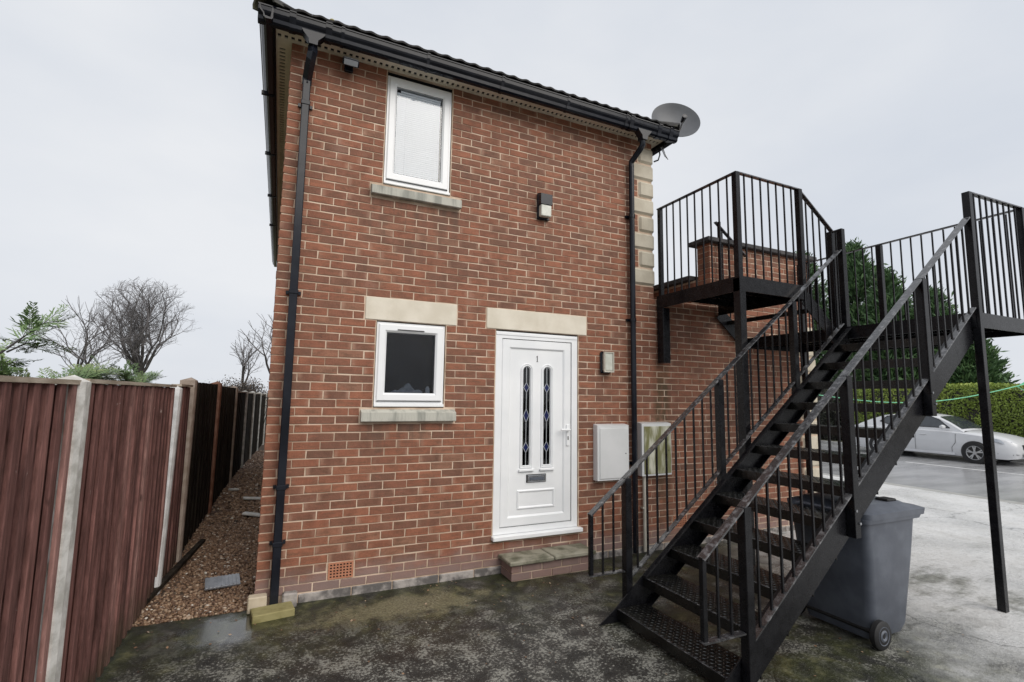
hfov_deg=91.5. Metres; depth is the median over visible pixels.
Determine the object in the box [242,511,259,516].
rubbish scrap
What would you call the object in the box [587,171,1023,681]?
metal staircase
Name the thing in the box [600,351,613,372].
wall light
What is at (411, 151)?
window
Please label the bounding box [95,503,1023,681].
yard
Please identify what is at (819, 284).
conifer
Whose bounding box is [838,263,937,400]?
conifer
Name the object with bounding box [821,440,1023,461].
kerb
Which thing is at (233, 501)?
gravel
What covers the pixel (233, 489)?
rubbish scrap
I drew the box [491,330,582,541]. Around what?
door
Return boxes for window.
[373,321,444,407]
[383,72,451,195]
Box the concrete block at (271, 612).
[250,601,294,623]
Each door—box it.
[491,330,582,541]
[600,428,628,478]
[644,426,671,473]
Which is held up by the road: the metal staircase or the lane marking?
the lane marking
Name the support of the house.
on the ground
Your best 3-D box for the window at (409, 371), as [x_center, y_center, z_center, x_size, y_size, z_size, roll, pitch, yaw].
[-1.021,0.240,4.930,0.683,0.823,0.212,4,-7,-25]
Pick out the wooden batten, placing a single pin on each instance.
(172, 572)
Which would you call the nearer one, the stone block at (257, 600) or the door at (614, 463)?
the stone block at (257, 600)
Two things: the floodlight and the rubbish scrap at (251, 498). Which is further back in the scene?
the rubbish scrap at (251, 498)
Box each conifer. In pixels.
[795,250,845,402]
[814,237,909,402]
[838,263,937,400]
[885,281,994,390]
[943,338,1020,390]
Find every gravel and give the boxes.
[132,520,258,626]
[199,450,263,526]
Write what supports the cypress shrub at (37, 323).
on the neighbour garden ground
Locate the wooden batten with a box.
[146,539,204,604]
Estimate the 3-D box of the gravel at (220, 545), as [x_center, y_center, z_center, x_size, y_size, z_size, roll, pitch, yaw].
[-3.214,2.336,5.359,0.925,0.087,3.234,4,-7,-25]
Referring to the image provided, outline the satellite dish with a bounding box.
[651,103,699,161]
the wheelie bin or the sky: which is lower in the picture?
the wheelie bin
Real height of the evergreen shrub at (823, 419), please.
3.466 m
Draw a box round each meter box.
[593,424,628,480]
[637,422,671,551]
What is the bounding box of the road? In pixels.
[821,443,1023,502]
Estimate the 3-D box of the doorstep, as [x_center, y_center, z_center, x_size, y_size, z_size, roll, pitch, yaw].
[0.365,2.279,5.091,0.980,0.248,0.301,4,-7,-25]
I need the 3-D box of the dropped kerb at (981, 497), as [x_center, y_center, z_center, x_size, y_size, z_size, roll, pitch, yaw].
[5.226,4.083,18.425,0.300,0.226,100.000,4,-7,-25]
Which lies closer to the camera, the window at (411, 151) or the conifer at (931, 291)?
the window at (411, 151)
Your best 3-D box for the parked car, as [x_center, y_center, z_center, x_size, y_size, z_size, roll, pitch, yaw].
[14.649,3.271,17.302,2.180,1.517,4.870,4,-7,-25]
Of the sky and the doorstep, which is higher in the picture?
the sky
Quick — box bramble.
[219,373,268,434]
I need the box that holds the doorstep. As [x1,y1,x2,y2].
[498,543,595,581]
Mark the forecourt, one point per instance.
(931, 501)
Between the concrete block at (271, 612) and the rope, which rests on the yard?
the concrete block at (271, 612)
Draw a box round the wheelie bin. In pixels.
[787,492,924,650]
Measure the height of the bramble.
2.144 m
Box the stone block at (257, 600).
[247,593,266,614]
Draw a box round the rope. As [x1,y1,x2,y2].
[820,382,1023,402]
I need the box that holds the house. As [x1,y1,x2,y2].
[252,0,819,605]
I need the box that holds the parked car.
[855,414,1023,463]
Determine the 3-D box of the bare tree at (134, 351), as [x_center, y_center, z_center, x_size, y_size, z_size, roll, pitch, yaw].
[-23.943,0.443,32.071,6.183,9.212,6.618,0,-6,7]
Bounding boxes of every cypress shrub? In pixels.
[0,301,78,374]
[0,354,132,380]
[110,360,165,382]
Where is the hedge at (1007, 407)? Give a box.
[853,382,1023,437]
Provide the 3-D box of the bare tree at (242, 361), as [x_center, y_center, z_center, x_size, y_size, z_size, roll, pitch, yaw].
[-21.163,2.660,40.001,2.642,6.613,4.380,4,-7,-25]
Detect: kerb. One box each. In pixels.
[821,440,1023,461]
[823,473,1023,504]
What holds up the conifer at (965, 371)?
on the ground
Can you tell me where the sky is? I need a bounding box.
[0,0,1023,393]
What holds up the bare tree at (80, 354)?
on the neighbour garden ground
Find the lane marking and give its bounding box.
[909,462,1021,474]
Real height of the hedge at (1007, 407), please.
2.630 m
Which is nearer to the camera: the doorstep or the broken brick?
the broken brick
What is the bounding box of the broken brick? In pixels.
[282,590,296,606]
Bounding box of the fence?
[0,375,267,681]
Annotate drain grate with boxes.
[205,573,239,590]
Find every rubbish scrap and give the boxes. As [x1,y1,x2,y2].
[228,488,238,490]
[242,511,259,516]
[243,497,260,499]
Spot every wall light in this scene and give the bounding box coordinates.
[537,193,552,220]
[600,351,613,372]
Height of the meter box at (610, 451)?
0.620 m
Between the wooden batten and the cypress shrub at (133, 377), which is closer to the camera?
the wooden batten
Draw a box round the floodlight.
[342,56,359,73]
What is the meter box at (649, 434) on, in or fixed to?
attached to the house
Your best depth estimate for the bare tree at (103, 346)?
24.44 m
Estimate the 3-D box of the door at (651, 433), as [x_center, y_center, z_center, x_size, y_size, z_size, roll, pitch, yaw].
[1.724,1.286,5.899,0.400,0.550,0.008,4,-7,-25]
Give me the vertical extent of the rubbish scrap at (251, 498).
0.093 m
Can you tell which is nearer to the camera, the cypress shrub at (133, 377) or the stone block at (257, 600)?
the stone block at (257, 600)
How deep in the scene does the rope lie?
7.29 m
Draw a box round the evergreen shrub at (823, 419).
[817,371,866,440]
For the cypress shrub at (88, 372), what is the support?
on the neighbour garden ground
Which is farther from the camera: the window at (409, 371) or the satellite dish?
the satellite dish
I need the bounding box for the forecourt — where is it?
[823,475,1006,512]
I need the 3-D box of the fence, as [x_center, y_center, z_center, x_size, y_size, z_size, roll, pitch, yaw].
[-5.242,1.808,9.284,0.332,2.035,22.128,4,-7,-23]
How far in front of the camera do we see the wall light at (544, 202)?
5.56 m
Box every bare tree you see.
[15,314,117,369]
[46,295,152,371]
[87,276,200,380]
[230,334,267,384]
[238,315,272,373]
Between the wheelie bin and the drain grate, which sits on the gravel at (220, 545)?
the drain grate
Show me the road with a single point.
(951, 478)

